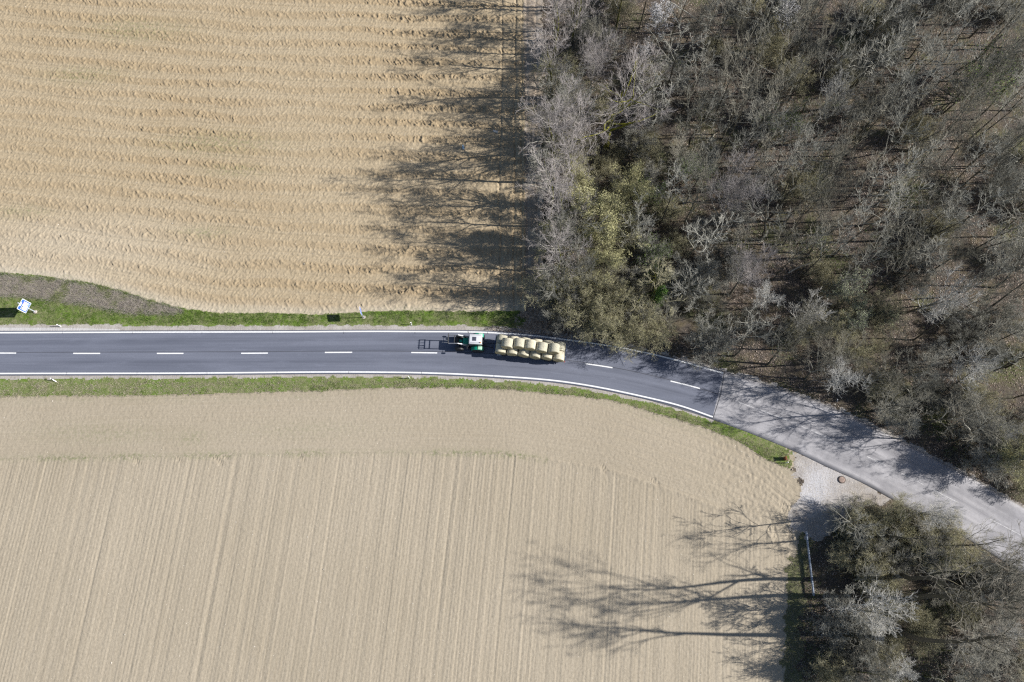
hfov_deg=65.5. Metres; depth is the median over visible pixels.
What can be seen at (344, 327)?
road shoulder
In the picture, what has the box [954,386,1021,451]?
bare tree
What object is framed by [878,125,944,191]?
bare tree
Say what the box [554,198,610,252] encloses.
bare tree
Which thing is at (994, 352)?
shrub
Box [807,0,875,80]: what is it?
bare tree
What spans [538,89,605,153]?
bare tree
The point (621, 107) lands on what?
oak tree
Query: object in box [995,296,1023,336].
shrub
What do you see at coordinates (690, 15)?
fallen branch
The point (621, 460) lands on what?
sown field
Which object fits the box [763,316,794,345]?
bare tree
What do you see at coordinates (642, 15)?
bare tree
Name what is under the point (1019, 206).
bare tree
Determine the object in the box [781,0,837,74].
bare tree
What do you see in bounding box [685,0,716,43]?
bare tree
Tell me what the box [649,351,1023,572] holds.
old road
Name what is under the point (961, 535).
budding tree
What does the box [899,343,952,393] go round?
bare tree
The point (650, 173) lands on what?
shrub
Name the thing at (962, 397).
shrub
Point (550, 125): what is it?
bare tree
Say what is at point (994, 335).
bare tree
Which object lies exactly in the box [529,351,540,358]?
straw bale
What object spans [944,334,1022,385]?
bare tree
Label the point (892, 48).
bare tree
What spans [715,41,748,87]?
bare tree
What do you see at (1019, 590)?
bare tree
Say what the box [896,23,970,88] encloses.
bare tree
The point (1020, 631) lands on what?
bare tree
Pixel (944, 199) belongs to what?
bare tree
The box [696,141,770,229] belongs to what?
bare tree
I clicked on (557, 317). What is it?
shrub
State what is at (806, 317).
bare tree
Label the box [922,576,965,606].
bare tree
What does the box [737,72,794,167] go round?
bare tree
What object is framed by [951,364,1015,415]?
budding tree
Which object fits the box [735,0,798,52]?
bare tree
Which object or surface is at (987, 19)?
bare tree
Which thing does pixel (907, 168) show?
bare tree
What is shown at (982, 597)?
bare tree
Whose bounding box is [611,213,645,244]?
shrub
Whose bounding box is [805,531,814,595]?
guard rail
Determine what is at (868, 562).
shrub
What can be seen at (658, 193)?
green tree
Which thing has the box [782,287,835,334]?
bare tree
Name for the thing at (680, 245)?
shrub
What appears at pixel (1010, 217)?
bare tree
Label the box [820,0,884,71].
bare tree
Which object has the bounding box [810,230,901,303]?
bare tree
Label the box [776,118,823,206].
bare tree
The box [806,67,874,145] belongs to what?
bare tree
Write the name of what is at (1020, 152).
shrub
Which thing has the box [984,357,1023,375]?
bare tree
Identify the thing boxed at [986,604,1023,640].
shrub
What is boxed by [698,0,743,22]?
bare tree
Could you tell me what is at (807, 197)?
bare tree
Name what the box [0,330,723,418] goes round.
road
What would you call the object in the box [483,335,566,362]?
bale trailer
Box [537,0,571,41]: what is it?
bare tree
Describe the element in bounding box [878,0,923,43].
shrub
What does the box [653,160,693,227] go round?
bare tree
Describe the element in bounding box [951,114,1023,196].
bare tree
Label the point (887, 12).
bare tree
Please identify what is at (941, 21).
bare tree
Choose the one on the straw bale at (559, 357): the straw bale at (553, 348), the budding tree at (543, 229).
the straw bale at (553, 348)
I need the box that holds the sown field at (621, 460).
[0,387,801,681]
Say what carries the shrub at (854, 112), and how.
on the forest floor
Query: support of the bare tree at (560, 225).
on the forest floor
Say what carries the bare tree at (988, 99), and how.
on the forest floor
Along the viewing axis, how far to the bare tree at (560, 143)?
107.98 m
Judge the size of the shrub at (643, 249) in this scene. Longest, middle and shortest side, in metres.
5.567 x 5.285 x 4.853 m
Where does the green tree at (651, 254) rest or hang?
on the forest floor
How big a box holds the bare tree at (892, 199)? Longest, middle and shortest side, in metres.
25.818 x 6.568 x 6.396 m
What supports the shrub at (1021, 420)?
on the forest floor
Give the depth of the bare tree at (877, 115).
107.37 m
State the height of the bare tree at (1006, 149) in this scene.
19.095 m
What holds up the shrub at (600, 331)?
on the forest floor
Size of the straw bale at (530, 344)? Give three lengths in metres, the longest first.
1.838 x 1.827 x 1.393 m
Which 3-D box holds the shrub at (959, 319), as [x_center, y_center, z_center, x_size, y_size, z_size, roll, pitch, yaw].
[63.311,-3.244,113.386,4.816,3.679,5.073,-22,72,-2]
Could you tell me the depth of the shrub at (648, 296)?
113.83 m
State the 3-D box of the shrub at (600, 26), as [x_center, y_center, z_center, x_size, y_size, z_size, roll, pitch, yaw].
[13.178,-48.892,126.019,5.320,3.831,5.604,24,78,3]
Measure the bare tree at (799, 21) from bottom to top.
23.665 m
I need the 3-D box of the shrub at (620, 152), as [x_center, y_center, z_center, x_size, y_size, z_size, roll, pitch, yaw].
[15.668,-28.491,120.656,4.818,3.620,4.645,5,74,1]
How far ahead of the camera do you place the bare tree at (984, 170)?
105.66 m
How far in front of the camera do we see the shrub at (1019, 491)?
107.01 m
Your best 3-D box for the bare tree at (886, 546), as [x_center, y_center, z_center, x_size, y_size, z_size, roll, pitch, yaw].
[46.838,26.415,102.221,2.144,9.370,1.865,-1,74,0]
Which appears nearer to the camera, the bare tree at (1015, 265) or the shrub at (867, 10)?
the bare tree at (1015, 265)
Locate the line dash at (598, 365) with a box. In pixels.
[585,363,612,367]
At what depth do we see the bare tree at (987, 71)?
109.76 m
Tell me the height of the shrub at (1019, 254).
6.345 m
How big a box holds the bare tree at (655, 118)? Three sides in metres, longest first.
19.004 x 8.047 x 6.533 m
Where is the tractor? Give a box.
[442,332,485,352]
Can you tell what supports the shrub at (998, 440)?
on the forest floor
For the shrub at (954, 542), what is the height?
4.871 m
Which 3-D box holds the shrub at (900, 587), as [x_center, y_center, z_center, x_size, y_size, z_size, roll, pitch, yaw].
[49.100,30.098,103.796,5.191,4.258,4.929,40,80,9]
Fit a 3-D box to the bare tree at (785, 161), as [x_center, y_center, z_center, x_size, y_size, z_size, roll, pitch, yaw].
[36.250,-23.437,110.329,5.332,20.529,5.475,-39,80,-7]
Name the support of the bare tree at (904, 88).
on the forest floor
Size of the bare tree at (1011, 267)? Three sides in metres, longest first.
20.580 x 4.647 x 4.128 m
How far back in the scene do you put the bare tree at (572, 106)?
107.13 m
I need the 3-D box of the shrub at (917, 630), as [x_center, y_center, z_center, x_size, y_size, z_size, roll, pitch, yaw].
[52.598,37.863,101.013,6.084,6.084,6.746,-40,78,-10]
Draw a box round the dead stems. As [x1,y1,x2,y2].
[0,272,184,320]
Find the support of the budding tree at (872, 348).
on the forest floor
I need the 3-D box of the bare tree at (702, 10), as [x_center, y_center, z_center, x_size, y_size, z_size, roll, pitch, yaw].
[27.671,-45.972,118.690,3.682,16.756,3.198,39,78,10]
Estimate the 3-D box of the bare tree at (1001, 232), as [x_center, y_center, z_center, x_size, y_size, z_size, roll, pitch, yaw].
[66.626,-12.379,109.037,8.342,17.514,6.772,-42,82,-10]
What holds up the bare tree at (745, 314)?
on the forest floor
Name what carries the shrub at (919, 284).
on the forest floor
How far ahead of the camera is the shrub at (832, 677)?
99.27 m
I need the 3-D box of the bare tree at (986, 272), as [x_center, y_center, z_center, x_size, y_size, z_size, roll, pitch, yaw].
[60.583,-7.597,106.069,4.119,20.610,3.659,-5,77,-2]
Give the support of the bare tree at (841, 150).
on the forest floor
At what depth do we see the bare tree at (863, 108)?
111.64 m
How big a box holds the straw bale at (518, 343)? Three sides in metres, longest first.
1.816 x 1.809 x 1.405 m
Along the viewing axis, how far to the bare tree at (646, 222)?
107.14 m
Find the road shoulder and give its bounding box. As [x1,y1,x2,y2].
[0,323,1023,556]
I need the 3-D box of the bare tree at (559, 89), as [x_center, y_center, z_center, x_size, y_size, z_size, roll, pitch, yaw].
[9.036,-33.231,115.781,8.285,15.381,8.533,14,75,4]
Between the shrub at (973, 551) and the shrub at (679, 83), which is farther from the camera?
the shrub at (679, 83)
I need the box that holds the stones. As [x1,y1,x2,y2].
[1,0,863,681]
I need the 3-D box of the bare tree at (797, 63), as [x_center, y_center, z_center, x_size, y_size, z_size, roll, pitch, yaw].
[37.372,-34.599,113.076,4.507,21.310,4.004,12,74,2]
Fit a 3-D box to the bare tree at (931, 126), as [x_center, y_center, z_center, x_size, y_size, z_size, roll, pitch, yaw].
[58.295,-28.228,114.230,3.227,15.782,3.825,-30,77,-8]
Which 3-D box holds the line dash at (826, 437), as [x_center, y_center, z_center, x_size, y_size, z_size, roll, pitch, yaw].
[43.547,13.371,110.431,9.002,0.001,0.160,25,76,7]
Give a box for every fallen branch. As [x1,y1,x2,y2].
[669,1,713,36]
[719,45,777,76]
[788,258,822,272]
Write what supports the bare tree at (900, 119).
on the forest floor
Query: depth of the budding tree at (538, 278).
110.92 m
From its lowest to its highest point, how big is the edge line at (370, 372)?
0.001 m
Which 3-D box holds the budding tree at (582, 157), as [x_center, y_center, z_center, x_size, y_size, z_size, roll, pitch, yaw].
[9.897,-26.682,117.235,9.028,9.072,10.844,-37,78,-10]
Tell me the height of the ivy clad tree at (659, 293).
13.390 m
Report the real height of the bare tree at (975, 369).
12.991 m
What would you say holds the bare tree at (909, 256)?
on the forest floor
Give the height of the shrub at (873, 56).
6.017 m
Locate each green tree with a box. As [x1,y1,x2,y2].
[560,263,593,298]
[629,175,678,209]
[635,231,674,287]
[673,148,722,199]
[756,99,810,142]
[822,267,872,331]
[849,292,898,337]
[942,33,1023,115]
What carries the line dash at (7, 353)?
on the road at (647, 375)
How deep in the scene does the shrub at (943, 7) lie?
125.31 m
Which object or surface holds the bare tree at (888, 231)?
on the forest floor
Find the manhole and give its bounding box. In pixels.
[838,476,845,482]
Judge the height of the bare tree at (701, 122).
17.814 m
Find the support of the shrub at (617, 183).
on the forest floor
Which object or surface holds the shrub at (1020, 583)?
on the forest floor
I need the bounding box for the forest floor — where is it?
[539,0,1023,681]
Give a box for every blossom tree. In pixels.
[636,36,652,66]
[644,0,675,51]
[775,0,800,38]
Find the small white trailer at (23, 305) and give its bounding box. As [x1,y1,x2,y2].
[17,299,36,313]
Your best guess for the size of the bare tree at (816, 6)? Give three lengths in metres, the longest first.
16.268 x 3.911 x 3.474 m
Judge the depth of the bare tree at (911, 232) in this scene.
106.23 m
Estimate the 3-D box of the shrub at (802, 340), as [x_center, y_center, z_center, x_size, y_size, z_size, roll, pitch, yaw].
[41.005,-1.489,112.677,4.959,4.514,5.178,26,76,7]
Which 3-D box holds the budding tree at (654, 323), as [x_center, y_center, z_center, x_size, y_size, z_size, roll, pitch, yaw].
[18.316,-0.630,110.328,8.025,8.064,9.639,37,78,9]
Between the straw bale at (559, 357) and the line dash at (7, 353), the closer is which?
the straw bale at (559, 357)
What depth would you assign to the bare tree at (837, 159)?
100.50 m
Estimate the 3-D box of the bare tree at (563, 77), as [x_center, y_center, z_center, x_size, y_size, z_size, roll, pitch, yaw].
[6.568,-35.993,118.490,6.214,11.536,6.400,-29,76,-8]
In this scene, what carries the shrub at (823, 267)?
on the forest floor
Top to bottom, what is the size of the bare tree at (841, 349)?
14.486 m
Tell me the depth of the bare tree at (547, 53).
113.63 m
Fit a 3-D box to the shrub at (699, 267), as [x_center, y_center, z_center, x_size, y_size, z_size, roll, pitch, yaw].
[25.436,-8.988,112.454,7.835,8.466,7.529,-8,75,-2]
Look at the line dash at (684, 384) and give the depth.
112.44 m
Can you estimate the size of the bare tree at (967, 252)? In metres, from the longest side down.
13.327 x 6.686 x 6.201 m
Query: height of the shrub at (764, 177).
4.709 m
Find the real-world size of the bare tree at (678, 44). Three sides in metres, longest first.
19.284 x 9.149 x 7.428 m
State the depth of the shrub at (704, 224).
115.73 m
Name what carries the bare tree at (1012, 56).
on the forest floor
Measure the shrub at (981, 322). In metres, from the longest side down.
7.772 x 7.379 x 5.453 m
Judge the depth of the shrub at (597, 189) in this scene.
118.02 m
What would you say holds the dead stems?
on the grass verge
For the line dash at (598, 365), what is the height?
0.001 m
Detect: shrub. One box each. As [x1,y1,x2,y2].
[543,288,588,345]
[558,4,613,59]
[571,165,600,201]
[581,306,610,341]
[582,18,614,47]
[587,94,615,127]
[590,152,620,188]
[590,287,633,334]
[599,0,619,15]
[599,139,631,167]
[601,257,641,298]
[605,171,636,201]
[606,0,638,31]
[610,119,656,160]
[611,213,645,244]
[617,282,650,310]
[619,133,672,179]
[621,264,647,300]
[624,290,661,328]
[626,86,671,142]
[628,57,666,93]
[630,122,659,152]
[631,235,660,267]
[632,79,672,126]
[635,158,665,188]
[643,266,675,295]
[647,190,687,230]
[655,281,690,318]
[656,52,700,95]
[659,225,694,270]
[670,249,721,305]
[678,286,717,315]
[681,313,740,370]
[684,211,729,247]
[691,70,737,114]
[693,140,720,170]
[694,262,737,294]
[696,32,727,59]
[697,238,742,274]
[713,243,756,282]
[721,201,756,244]
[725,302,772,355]
[733,0,768,15]
[738,164,781,192]
[743,95,774,129]
[747,27,791,72]
[755,3,798,42]
[774,56,822,96]
[777,167,823,221]
[778,0,828,32]
[783,317,814,348]
[787,24,829,60]
[796,251,837,286]
[801,645,856,681]
[805,271,845,301]
[806,584,880,646]
[817,633,865,681]
[821,54,867,98]
[821,493,895,549]
[824,537,860,572]
[833,534,901,588]
[835,638,898,681]
[837,494,891,545]
[842,96,870,128]
[844,46,885,92]
[846,511,906,569]
[848,624,911,674]
[849,610,894,647]
[853,556,910,599]
[856,290,909,334]
[856,569,911,618]
[857,0,886,20]
[859,8,897,51]
[859,28,910,71]
[860,530,905,566]
[865,365,908,408]
[868,560,905,591]
[870,384,926,439]
[874,538,921,581]
[875,505,903,542]
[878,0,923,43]
[885,539,920,574]
[886,259,939,298]
[890,513,950,567]
[895,601,931,636]
[896,519,928,550]
[899,106,942,160]
[899,613,954,665]
[902,239,949,286]
[906,361,966,417]
[907,533,957,575]
[908,515,952,551]
[910,202,963,249]
[914,220,959,265]
[916,502,959,556]
[918,334,958,375]
[920,540,963,583]
[922,0,969,22]
[930,193,975,237]
[931,588,986,632]
[938,394,1002,449]
[938,531,964,561]
[941,303,971,336]
[944,377,989,417]
[946,320,987,357]
[946,646,1003,681]
[950,624,1016,681]
[953,538,992,581]
[957,550,1017,603]
[958,437,1020,488]
[966,298,1023,341]
[973,334,1022,374]
[973,566,1020,606]
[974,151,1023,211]
[976,410,1023,464]
[982,232,1023,266]
[983,0,1023,26]
[986,127,1020,156]
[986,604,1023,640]
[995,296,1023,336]
[996,474,1023,503]
[997,439,1023,475]
[1001,338,1023,364]
[1002,0,1023,22]
[1003,556,1023,606]
[1006,638,1023,681]
[1007,164,1023,204]
[1008,146,1023,162]
[1008,415,1023,440]
[1013,240,1023,268]
[1014,406,1023,422]
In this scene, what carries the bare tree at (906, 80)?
on the forest floor
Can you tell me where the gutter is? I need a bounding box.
[0,327,119,330]
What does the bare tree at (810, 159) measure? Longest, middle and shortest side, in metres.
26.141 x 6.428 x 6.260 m
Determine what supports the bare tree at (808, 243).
on the forest floor
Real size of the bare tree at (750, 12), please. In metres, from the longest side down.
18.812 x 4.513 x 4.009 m
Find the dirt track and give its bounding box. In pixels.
[515,0,547,330]
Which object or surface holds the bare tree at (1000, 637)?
on the forest floor
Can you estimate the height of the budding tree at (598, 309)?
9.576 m
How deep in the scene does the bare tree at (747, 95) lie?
107.12 m
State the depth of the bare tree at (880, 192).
103.55 m
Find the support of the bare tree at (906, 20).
on the forest floor
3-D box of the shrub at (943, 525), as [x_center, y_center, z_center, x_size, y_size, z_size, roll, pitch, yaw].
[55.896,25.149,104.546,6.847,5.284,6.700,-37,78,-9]
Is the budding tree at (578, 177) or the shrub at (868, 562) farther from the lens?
the budding tree at (578, 177)
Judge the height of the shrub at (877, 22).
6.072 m
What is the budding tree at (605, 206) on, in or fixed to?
on the forest floor
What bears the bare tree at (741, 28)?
on the forest floor
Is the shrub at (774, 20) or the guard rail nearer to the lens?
the guard rail
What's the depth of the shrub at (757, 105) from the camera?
121.88 m
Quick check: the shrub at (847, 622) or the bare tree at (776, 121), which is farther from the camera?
the bare tree at (776, 121)
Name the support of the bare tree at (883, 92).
on the forest floor
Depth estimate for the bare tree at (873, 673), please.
95.42 m
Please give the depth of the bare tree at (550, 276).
107.53 m
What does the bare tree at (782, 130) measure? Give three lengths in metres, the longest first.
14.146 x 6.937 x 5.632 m
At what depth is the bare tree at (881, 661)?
95.89 m
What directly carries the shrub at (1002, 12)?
on the forest floor
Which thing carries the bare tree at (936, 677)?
on the forest floor
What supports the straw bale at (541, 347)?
on the straw bale
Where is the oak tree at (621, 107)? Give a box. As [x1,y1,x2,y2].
[561,39,676,157]
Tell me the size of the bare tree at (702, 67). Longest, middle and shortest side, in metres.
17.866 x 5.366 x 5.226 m
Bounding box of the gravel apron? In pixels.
[787,452,890,540]
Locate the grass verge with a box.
[0,272,814,681]
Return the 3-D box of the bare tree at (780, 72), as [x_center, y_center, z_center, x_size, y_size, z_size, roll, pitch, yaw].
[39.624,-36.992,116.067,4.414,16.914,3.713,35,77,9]
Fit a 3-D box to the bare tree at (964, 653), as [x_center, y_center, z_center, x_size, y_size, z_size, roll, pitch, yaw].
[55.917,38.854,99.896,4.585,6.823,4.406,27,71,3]
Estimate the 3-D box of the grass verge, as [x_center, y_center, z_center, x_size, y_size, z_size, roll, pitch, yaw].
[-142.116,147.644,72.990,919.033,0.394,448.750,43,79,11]
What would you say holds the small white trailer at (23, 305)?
on the grass verge
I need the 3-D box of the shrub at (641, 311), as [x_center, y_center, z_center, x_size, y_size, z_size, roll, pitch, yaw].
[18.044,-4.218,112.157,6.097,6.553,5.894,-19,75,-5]
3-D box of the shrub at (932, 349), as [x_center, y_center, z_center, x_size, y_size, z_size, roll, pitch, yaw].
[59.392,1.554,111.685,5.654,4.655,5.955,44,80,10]
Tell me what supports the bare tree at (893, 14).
on the forest floor
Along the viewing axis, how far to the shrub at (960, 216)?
116.14 m
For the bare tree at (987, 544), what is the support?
on the forest floor
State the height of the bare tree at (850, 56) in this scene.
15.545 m
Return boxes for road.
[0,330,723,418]
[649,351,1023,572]
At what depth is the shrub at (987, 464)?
106.05 m
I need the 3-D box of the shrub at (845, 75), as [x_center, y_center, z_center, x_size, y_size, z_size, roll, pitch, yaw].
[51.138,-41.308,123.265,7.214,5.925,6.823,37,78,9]
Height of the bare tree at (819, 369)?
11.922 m
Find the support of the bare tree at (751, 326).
on the forest floor
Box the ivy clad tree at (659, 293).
[622,256,686,316]
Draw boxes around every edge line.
[0,331,722,373]
[0,371,712,417]
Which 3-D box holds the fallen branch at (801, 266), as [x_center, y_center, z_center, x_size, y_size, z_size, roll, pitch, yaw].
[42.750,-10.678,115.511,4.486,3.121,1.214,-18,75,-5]
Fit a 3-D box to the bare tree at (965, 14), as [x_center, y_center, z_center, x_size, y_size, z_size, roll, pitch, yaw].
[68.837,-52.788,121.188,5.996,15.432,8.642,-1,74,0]
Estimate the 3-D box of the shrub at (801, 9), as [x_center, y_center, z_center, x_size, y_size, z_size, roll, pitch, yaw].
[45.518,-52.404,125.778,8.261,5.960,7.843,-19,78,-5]
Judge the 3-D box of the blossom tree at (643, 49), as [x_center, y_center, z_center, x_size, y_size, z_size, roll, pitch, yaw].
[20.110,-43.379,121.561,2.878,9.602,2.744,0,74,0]
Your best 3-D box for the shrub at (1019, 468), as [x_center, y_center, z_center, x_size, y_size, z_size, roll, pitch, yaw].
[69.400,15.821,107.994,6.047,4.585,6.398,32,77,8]
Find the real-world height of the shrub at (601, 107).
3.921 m
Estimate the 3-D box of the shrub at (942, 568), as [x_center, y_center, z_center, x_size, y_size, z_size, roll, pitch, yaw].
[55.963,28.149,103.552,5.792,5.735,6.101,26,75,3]
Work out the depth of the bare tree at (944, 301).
106.21 m
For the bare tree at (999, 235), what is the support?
on the forest floor
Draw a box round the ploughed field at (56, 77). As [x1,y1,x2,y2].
[0,0,525,314]
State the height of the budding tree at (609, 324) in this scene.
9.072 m
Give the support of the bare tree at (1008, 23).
on the forest floor
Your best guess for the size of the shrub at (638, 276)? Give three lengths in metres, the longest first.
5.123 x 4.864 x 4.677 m
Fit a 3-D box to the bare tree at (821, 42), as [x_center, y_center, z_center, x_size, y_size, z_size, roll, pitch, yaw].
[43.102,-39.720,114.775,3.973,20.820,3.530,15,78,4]
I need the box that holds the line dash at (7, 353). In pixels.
[0,352,15,353]
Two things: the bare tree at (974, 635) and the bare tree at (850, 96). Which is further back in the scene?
the bare tree at (850, 96)
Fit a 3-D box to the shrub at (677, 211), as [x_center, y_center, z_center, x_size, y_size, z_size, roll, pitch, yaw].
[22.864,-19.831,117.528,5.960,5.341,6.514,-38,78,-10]
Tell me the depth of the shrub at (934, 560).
102.26 m
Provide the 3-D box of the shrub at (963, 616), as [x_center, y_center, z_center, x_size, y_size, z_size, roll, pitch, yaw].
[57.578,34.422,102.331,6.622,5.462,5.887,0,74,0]
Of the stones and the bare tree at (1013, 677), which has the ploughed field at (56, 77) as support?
the stones
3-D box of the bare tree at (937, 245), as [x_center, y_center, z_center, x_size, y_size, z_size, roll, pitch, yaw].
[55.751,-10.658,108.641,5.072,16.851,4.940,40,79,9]
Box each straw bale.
[495,343,506,354]
[496,334,507,343]
[501,338,513,348]
[506,348,517,355]
[513,338,524,348]
[518,348,529,357]
[524,339,536,350]
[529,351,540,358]
[535,342,547,353]
[541,351,552,359]
[548,343,560,354]
[553,351,564,361]
[555,342,565,351]
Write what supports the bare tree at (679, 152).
on the forest floor
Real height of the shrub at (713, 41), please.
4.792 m
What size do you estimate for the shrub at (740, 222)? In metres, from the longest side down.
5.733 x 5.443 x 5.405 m
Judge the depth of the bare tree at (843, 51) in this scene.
109.73 m
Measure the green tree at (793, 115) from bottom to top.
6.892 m
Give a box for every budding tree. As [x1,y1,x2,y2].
[513,258,596,324]
[520,101,594,161]
[529,48,595,112]
[532,204,590,261]
[544,126,604,188]
[554,263,624,345]
[557,156,602,224]
[570,172,651,254]
[573,231,626,288]
[580,252,654,316]
[588,293,665,356]
[605,159,655,225]
[607,301,678,363]
[806,294,862,340]
[833,325,892,371]
[878,490,925,560]
[915,508,977,576]
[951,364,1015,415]
[989,417,1023,489]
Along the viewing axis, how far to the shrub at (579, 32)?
122.30 m
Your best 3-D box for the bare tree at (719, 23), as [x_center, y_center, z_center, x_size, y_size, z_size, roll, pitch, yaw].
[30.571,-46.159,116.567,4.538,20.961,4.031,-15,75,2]
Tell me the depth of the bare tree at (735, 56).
106.19 m
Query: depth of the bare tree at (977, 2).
116.08 m
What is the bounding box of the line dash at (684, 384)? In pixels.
[670,381,699,388]
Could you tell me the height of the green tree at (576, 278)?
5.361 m
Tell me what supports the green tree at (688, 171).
on the forest floor
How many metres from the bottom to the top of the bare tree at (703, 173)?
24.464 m
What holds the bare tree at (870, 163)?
on the forest floor
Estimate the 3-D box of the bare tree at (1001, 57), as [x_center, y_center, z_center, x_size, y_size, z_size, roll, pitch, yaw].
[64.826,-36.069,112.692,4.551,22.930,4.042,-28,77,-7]
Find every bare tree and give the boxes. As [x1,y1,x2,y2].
[515,93,581,183]
[516,145,578,222]
[517,143,580,204]
[522,210,592,284]
[526,0,587,67]
[526,24,576,97]
[527,160,596,249]
[529,72,600,148]
[530,204,587,275]
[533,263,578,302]
[536,119,597,205]
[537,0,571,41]
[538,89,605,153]
[539,65,572,111]
[543,70,604,131]
[544,227,599,292]
[549,0,608,54]
[550,51,595,100]
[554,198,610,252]
[560,0,597,30]
[578,26,635,102]
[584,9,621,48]
[597,26,629,82]
[609,0,644,34]
[611,188,658,247]
[622,44,671,92]
[627,62,673,128]
[639,0,646,28]
[643,12,707,96]
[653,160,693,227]
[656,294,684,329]
[662,259,712,311]
[663,127,707,182]
[665,0,689,53]
[672,83,713,159]
[675,85,733,148]
[678,32,722,117]
[679,8,712,58]
[680,0,715,65]
[680,151,728,233]
[680,212,743,266]
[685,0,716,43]
[685,124,726,203]
[690,46,716,93]
[694,307,731,337]
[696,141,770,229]
[697,0,733,75]
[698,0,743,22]
[699,289,730,318]
[705,111,771,192]
[711,0,738,63]
[713,23,765,119]
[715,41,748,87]
[716,0,749,37]
[719,65,769,155]
[722,58,765,139]
[727,238,787,295]
[728,223,753,259]
[728,299,780,356]
[729,2,768,65]
[729,174,795,245]
[731,0,768,48]
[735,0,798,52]
[735,66,762,119]
[735,83,787,152]
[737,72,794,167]
[737,127,781,186]
[744,277,786,314]
[748,17,778,92]
[752,137,817,196]
[755,42,817,133]
[762,107,810,174]
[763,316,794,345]
[765,0,817,91]
[765,312,815,367]
[766,124,836,221]
[767,224,799,259]
[769,52,809,110]
[771,217,834,280]
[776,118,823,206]
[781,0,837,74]
[782,175,835,244]
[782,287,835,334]
[785,133,860,221]
[786,288,844,351]
[787,20,844,102]
[792,0,834,47]
[792,87,842,160]
[796,330,847,379]
[799,204,871,278]
[801,21,872,113]
[802,169,866,235]
[803,323,872,372]
[805,164,858,213]
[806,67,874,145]
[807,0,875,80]
[808,198,855,254]
[810,113,863,176]
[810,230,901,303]
[811,67,855,126]
[811,355,872,397]
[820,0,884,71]
[821,36,869,93]
[821,123,853,197]
[824,0,860,55]
[824,494,888,549]
[827,0,851,37]
[827,88,883,149]
[827,148,926,234]
[827,580,920,643]
[831,8,933,109]
[832,178,934,256]
[833,83,904,170]
[835,79,902,135]
[836,651,898,681]
[838,140,945,220]
[842,203,921,277]
[844,149,888,200]
[845,22,928,92]
[845,60,921,155]
[846,363,906,402]
[847,0,920,62]
[849,622,901,681]
[853,61,942,139]
[853,559,889,598]
[858,348,908,392]
[860,103,941,186]
[861,173,931,226]
[862,0,907,46]
[863,233,929,294]
[869,541,895,552]
[870,370,934,427]
[872,131,960,206]
[872,221,934,272]
[873,0,940,60]
[876,28,913,85]
[876,91,916,143]
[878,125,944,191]
[879,187,946,245]
[882,653,919,681]
[883,114,956,167]
[884,33,973,104]
[885,315,914,351]
[885,493,958,569]
[889,0,926,42]
[891,519,1023,640]
[892,590,1023,676]
[893,232,953,284]
[894,68,944,138]
[895,570,1023,644]
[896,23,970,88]
[897,353,946,403]
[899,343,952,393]
[899,490,967,531]
[900,142,963,195]
[900,180,1023,251]
[901,173,970,226]
[904,260,986,327]
[907,15,950,72]
[908,0,963,58]
[908,41,961,111]
[908,105,976,153]
[912,70,992,172]
[913,273,1021,340]
[916,176,976,239]
[921,0,960,46]
[922,392,1007,442]
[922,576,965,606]
[923,28,999,94]
[924,653,1000,681]
[926,105,983,169]
[927,0,977,76]
[928,129,1006,206]
[928,253,1021,304]
[929,117,995,188]
[932,222,990,274]
[934,28,1023,120]
[938,0,976,35]
[940,64,1007,139]
[941,635,986,667]
[942,22,1023,113]
[942,103,989,166]
[942,318,1018,355]
[943,0,1000,62]
[943,345,1001,403]
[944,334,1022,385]
[946,612,1018,677]
[949,215,1023,273]
[950,246,1023,296]
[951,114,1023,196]
[953,0,982,25]
[953,156,1023,231]
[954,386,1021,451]
[956,516,1023,575]
[957,64,1023,148]
[959,122,1023,186]
[960,0,1023,73]
[960,575,1007,607]
[963,287,1023,322]
[965,118,1023,168]
[967,165,1016,221]
[969,0,1005,38]
[973,229,1023,270]
[974,0,1023,62]
[974,39,1023,119]
[975,223,1023,248]
[979,71,1023,135]
[984,179,1023,207]
[984,265,1023,311]
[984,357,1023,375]
[985,569,1023,614]
[990,12,1022,47]
[990,415,1023,442]
[991,192,1023,236]
[991,653,1023,681]
[992,0,1023,32]
[992,128,1023,174]
[992,551,1023,570]
[992,615,1023,651]
[993,219,1023,288]
[993,325,1023,344]
[997,35,1023,81]
[998,437,1023,478]
[1004,320,1023,367]
[1007,202,1023,214]
[1009,9,1023,78]
[1010,611,1023,641]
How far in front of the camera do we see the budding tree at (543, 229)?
112.07 m
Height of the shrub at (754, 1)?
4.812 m
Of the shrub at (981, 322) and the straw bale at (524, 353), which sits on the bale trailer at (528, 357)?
the straw bale at (524, 353)
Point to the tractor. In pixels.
(474, 342)
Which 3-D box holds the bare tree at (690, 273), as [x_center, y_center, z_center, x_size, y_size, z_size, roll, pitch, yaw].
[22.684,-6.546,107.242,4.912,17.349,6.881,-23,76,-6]

